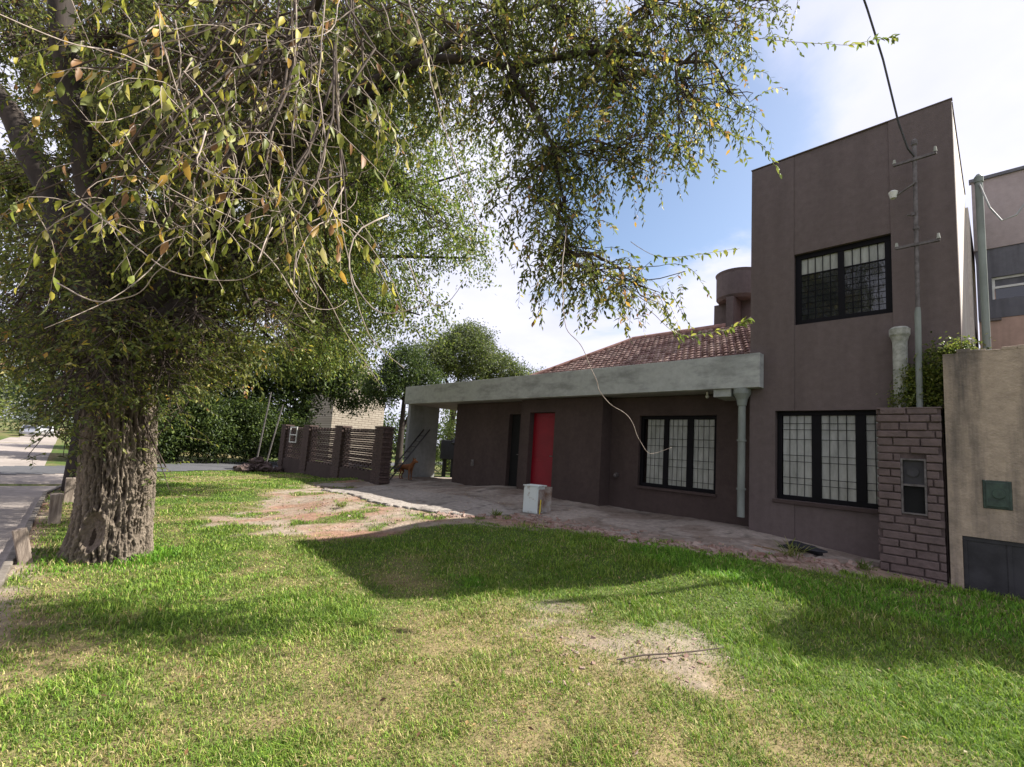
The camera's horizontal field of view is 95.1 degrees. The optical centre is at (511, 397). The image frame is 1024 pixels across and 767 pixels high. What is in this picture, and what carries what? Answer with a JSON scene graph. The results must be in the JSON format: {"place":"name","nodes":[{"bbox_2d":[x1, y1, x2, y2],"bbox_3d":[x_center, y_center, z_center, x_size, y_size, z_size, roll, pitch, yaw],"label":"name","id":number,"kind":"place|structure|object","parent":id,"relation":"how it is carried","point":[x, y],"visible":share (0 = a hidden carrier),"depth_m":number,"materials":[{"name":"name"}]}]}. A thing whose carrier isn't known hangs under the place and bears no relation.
{"place":"outdoors","nodes":[
{"label":"outdoors","id":0,"kind":"place"},
{"bbox_2d":[0,433,63,567],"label":"road","id":1,"kind":"structure","parent":0,"point":[18,504],"depth_m":11.39,"materials":[{"name":"grey asphalt"}]},
{"bbox_2d":[18,425,38,436],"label":"parked car","id":2,"kind":"object","parent":1,"relation":"on","point":[31,429],"visible":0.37,"depth_m":60.07,"materials":[{"name":"silver metal"}]},
{"bbox_2d":[39,425,53,433],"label":"parked car","id":3,"kind":"object","parent":1,"relation":"on","point":[42,429],"visible":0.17,"depth_m":66.11,"materials":[{"name":"white paint"}]},
{"bbox_2d":[0,461,441,474],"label":"cross street","id":4,"kind":"structure","parent":0,"point":[12,470],"depth_m":17.50,"materials":[{"name":"grey asphalt"}]},
{"bbox_2d":[0,419,1023,766],"bbox_3d":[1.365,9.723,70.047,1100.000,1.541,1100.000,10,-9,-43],"label":"ground","id":5,"kind":"structure","parent":0,"point":[286,499],"depth_m":3.24,"materials":[{"name":"green plant"}]},
{"bbox_2d":[0,389,17,421],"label":"roadside tree","id":6,"kind":"object","parent":5,"relation":"on","point":[2,405],"visible":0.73,"depth_m":44.05,"materials":[{"name":"green plant"}]},
{"bbox_2d":[0,355,31,423],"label":"roadside tree","id":7,"kind":"object","parent":5,"relation":"on","point":[10,395],"visible":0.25,"depth_m":62.04,"materials":[{"name":"green plant"}]},
{"bbox_2d":[12,527,33,564],"bbox_3d":[-4.975,1.573,4.770,0.080,0.506,0.232,1,-7,24],"label":"wooden stump post","id":8,"kind":"object","parent":5,"relation":"on","point":[22,545],"visible":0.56,"depth_m":4.74,"materials":[{"name":"grey wood"}]},
{"bbox_2d":[0,485,60,587],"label":"kerb","id":9,"kind":"structure","parent":5,"relation":"on","point":[7,564],"depth_m":5.11,"materials":[{"name":"concrete"}]},
{"bbox_2d":[1,361,71,426],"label":"roadside tree","id":10,"kind":"object","parent":5,"relation":"on","point":[19,414],"visible":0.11,"depth_m":74.06,"materials":[{"name":"green plant"}]},
{"bbox_2d":[47,493,63,524],"bbox_3d":[-6.729,1.698,6.896,0.168,0.571,0.158,10,-9,-43],"label":"wooden stump post","id":11,"kind":"object","parent":5,"relation":"on","point":[55,508],"visible":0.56,"depth_m":6.86,"materials":[{"name":"grey wood"}]},
{"bbox_2d":[63,477,75,502],"bbox_3d":[-8.339,1.807,8.828,0.179,0.584,0.160,10,-9,-43],"label":"wooden stump post","id":12,"kind":"object","parent":5,"relation":"on","point":[70,487],"visible":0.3,"depth_m":8.77,"materials":[{"name":"grey wood"}]},
{"bbox_2d":[0,405,236,433],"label":"road end scrub","id":13,"kind":"object","parent":5,"relation":"on","point":[10,428],"visible":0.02,"depth_m":85.64,"materials":[{"name":"green plant"}]},
{"bbox_2d":[0,304,273,459],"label":"broad tree","id":14,"kind":"object","parent":5,"relation":"on","point":[227,392],"visible":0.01,"depth_m":20.15,"materials":[{"name":"green plant"}]},
{"bbox_2d":[53,384,323,463],"bbox_3d":[-14.434,1.486,22.453,10.912,4.382,3.352,10,-9,-43],"label":"hedge bush","id":15,"kind":"object","parent":5,"relation":"on","point":[229,424],"visible":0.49,"depth_m":22.38,"materials":[{"name":"green plant"}]},
{"bbox_2d":[0,12,510,490],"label":"street tree","id":16,"kind":"object","parent":5,"relation":"on","point":[371,318],"visible":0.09,"depth_m":12.52,"materials":[{"name":"green plant"}]},
{"bbox_2d":[233,456,283,472],"bbox_3d":[-10.379,2.822,19.283,1.940,0.799,1.252,10,-9,-43],"label":"rubble heap","id":17,"kind":"object","parent":5,"relation":"on","point":[259,464],"visible":0.94,"depth_m":19.08,"materials":[{"name":"stone"}]},
{"bbox_2d":[256,392,271,457],"bbox_3d":[-11.180,1.473,21.010,0.332,3.505,0.070,6,-7,-21],"label":"pole","id":18,"kind":"object","parent":5,"relation":"on","point":[263,425],"visible":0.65,"depth_m":21.02,"materials":[{"name":"metal"}]},
{"bbox_2d":[266,404,282,460],"bbox_3d":[-10.871,1.786,21.360,0.517,3.010,0.076,10,-9,-43],"label":"pole","id":19,"kind":"object","parent":5,"relation":"on","point":[274,433],"visible":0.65,"depth_m":21.36,"materials":[{"name":"metal"}]},
{"bbox_2d":[224,306,383,440],"bbox_3d":[-11.658,-1.288,26.749,8.931,10.289,5.726,10,-9,-43],"label":"evergreen tree","id":20,"kind":"object","parent":5,"relation":"on","point":[302,405],"visible":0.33,"depth_m":26.21,"materials":[{"name":"green plant"}]},
{"bbox_2d":[188,393,455,459],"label":"back hedge","id":21,"kind":"object","parent":5,"relation":"on","point":[396,424],"visible":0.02,"depth_m":48.70,"materials":[{"name":"green plant"}]},
{"bbox_2d":[277,424,394,484],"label":"brick screen wall","id":22,"kind":"structure","parent":5,"relation":"on","point":[340,463],"depth_m":16.20,"materials":[{"name":"brown brick"}]},
{"bbox_2d":[333,501,346,507],"bbox_3d":[-3.173,1.995,8.750,0.300,0.142,0.360,10,-9,-43],"label":"weed","id":23,"kind":"object","parent":5,"relation":"on","point":[340,504],"visible":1,"depth_m":8.73,"materials":[{"name":"green plant"}]},
{"bbox_2d":[310,366,384,461],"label":"brick house","id":24,"kind":"structure","parent":5,"relation":"on","point":[330,420],"depth_m":33.65,"materials":[{"name":"beige brick"}]},
{"bbox_2d":[358,335,448,471],"bbox_3d":[-5.828,0.406,25.498,5.436,7.468,3.474,10,-9,-43],"label":"yard tree","id":25,"kind":"object","parent":5,"relation":"on","point":[396,380],"visible":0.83,"depth_m":24.87,"materials":[{"name":"green plant"}]},
{"bbox_2d":[435,409,456,471],"bbox_3d":[-1.777,1.619,20.963,3.470,4.633,6.256,10,-9,-43],"label":"yard bush","id":26,"kind":"object","parent":5,"relation":"on","point":[446,431],"visible":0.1,"depth_m":21.56,"materials":[{"name":"green plant"}]},
{"bbox_2d":[440,439,454,476],"bbox_3d":[-1.887,2.291,17.509,0.883,1.519,1.736,10,-9,-43],"label":"covered table","id":27,"kind":"object","parent":5,"relation":"on","point":[447,450],"visible":0.16,"depth_m":17.63,"materials":[{"name":"grey fabric"}]},
{"bbox_2d":[0,0,899,564],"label":"elm tree","id":28,"kind":"object","parent":5,"relation":"on","point":[108,324],"visible":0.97,"depth_m":4.86,"materials":[{"name":"green plant"}]},
{"bbox_2d":[407,317,543,471],"bbox_3d":[-2.428,-0.206,30.515,10.115,10.290,5.752,10,-9,-43],"label":"feathery tree","id":29,"kind":"object","parent":5,"relation":"on","point":[470,341],"visible":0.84,"depth_m":29.40,"materials":[{"name":"green plant"}]},
{"bbox_2d":[488,508,503,515],"bbox_3d":[-0.285,2.046,8.327,0.295,0.162,0.370,10,-9,-43],"label":"weed","id":30,"kind":"object","parent":5,"relation":"on","point":[496,513],"visible":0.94,"depth_m":8.32,"materials":[{"name":"green plant"}]},
{"bbox_2d":[64,487,1022,766],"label":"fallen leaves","id":31,"kind":"object","parent":5,"relation":"on","point":[434,629],"visible":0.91,"depth_m":3.67,"materials":[{"name":"brown plant"}]},
{"bbox_2d":[228,493,869,722],"bbox_3d":[-0.577,2.032,7.575,6.466,0.519,10.088,10,-9,-43],"label":"rubble","id":32,"kind":"object","parent":5,"relation":"on","point":[818,562],"visible":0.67,"depth_m":6.33,"materials":[{"name":"stone"}]},
{"bbox_2d":[617,647,723,659],"bbox_3d":[1.116,1.760,3.231,0.925,0.025,0.017,6,-7,-22],"label":"stick","id":33,"kind":"object","parent":5,"relation":"on","point":[666,653],"visible":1,"depth_m":3.20,"materials":[{"name":"brown wood"}]},
{"bbox_2d":[402,97,978,576],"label":"house","id":34,"kind":"structure","parent":5,"relation":"on","point":[764,421],"depth_m":7.72,"materials":[{"name":"paint"}]},
{"bbox_2d":[508,415,520,486],"bbox_3d":[0.094,1.477,12.387,0.110,2.050,0.420,10,-9,-43],"label":"door","id":35,"kind":"structure","parent":34,"relation":"in","point":[516,418],"depth_m":12.45,"materials":[{"name":"metal"}]},
{"bbox_2d":[530,413,554,486],"bbox_3d":[0.768,1.452,11.364,0.121,2.160,0.810,10,-9,-43],"label":"door","id":36,"kind":"structure","parent":34,"relation":"in","point":[543,433],"depth_m":11.42,"materials":[{"name":"red paint"}]},
{"bbox_2d":[639,416,716,493],"bbox_3d":[3.269,1.085,9.254,0.070,1.441,1.606,10,-9,-43],"label":"window","id":37,"kind":"structure","parent":34,"relation":"in","point":[690,464],"depth_m":9.21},
{"bbox_2d":[777,410,879,508],"bbox_3d":[4.908,0.898,7.016,0.070,1.398,1.676,10,-9,-43],"label":"window","id":38,"kind":"structure","parent":34,"relation":"in","point":[828,457],"depth_m":7.11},
{"bbox_2d":[795,235,892,324],"bbox_3d":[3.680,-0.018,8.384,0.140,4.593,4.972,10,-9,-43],"label":"window","id":39,"kind":"structure","parent":34,"relation":"in","point":[852,280],"depth_m":7.20,"materials":[{"name":"black glass"}]},
{"bbox_2d":[775,535,815,559],"bbox_3d":[3.669,1.964,6.113,0.524,0.297,0.398,1,-7,22],"label":"weed","id":40,"kind":"object","parent":5,"relation":"on","point":[790,552],"visible":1,"depth_m":6.08,"materials":[{"name":"green plant"}]},
{"bbox_2d":[842,558,878,570],"bbox_3d":[4.322,2.072,5.796,0.319,0.137,0.312,1,-7,21],"label":"weed","id":41,"kind":"object","parent":5,"relation":"on","point":[864,566],"visible":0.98,"depth_m":5.78,"materials":[{"name":"green plant"}]},
{"bbox_2d":[876,407,948,584],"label":"brick pillar","id":42,"kind":"structure","parent":5,"relation":"on","point":[912,530],"depth_m":5.82,"materials":[{"name":"brick"}]},
{"bbox_2d":[889,326,910,407],"bbox_3d":[5.241,0.636,6.281,0.236,3.230,0.236,10,-9,-43],"label":"vent pipe","id":43,"kind":"object","parent":42,"relation":"on","point":[899,336],"visible":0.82,"depth_m":6.36,"materials":[{"name":"grey concrete"}]},
{"bbox_2d":[888,139,940,406],"bbox_3d":[5.374,-1.700,6.240,0.521,3.728,0.109,-2,-8,40],"label":"service mast","id":44,"kind":"object","parent":42,"relation":"on","point":[893,194],"visible":1,"depth_m":6.23,"materials":[{"name":"metal"}]},
{"bbox_2d":[863,0,914,156],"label":"overhead cable","id":45,"kind":"object","parent":44,"relation":"attached to","point":[888,81],"visible":1,"depth_m":6.23,"materials":[{"name":"black rubber"}]},
{"bbox_2d":[877,331,994,442],"bbox_3d":[5.402,0.735,5.970,0.564,3.227,1.193,10,-9,-43],"label":"pillar shrub","id":46,"kind":"object","parent":5,"relation":"on","point":[933,382],"visible":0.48,"depth_m":6.05,"materials":[{"name":"green plant"}]},
{"bbox_2d":[942,345,1023,598],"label":"boundary wall","id":47,"kind":"structure","parent":5,"relation":"on","point":[984,407],"depth_m":5.38,"materials":[{"name":"concrete"}]},
{"bbox_2d":[973,174,993,480],"bbox_3d":[5.812,-0.307,5.718,0.090,5.150,0.092,10,-9,-43],"label":"pipe post","id":48,"kind":"object","parent":5,"relation":"on","point":[982,262],"visible":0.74,"depth_m":5.85,"materials":[{"name":"grey metal"}]},
{"bbox_2d":[978,183,1023,220],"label":"drooping cable","id":49,"kind":"object","parent":48,"relation":"hanging from","point":[988,204],"visible":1,"depth_m":5.83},
{"bbox_2d":[969,166,1023,499],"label":"neighbour house","id":50,"kind":"structure","parent":5,"relation":"on","point":[1004,192],"depth_m":8.55,"materials":[{"name":"white paint"}]},
{"bbox_2d":[992,273,1023,299],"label":"window","id":51,"kind":"structure","parent":50,"relation":"in","point":[1012,285],"depth_m":8.50,"materials":[{"name":"grey glass"}]},
{"bbox_2d":[0,0,1023,445],"label":"sky","id":52,"kind":"structure","parent":0,"point":[970,52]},
{"bbox_2d":[315,477,879,567],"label":"path","id":53,"kind":"structure","parent":0,"point":[426,492],"depth_m":8.81,"materials":[{"name":"concrete"}]},
{"bbox_2d":[395,458,417,479],"bbox_3d":[-3.366,2.243,14.870,1.009,0.709,0.218,-1,-8,34],"label":"dog","id":54,"kind":"object","parent":53,"relation":"on","point":[409,467],"visible":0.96,"depth_m":14.74},
{"bbox_2d":[389,429,429,480],"bbox_3d":[-3.417,1.843,15.248,1.388,1.730,0.408,10,-9,-43],"label":"ladder","id":55,"kind":"object","parent":53,"relation":"on","point":[409,454],"visible":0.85,"depth_m":15.23,"materials":[{"name":"metal"}]},
{"bbox_2d":[523,484,551,513],"bbox_3d":[0.472,1.899,8.757,0.450,0.511,0.345,0,-7,30],"label":"scrap cabinet","id":56,"kind":"object","parent":53,"relation":"on","point":[537,498],"visible":0.97,"depth_m":8.68,"materials":[{"name":"white metal"}]},
{"bbox_2d":[778,540,827,555],"bbox_3d":[4.036,2.089,6.500,0.266,0.150,0.601,10,-9,-43],"label":"rubber scrap","id":57,"kind":"object","parent":53,"relation":"on","point":[817,551],"visible":0.71,"depth_m":6.41,"materials":[{"name":"black rubber"}]}
]}

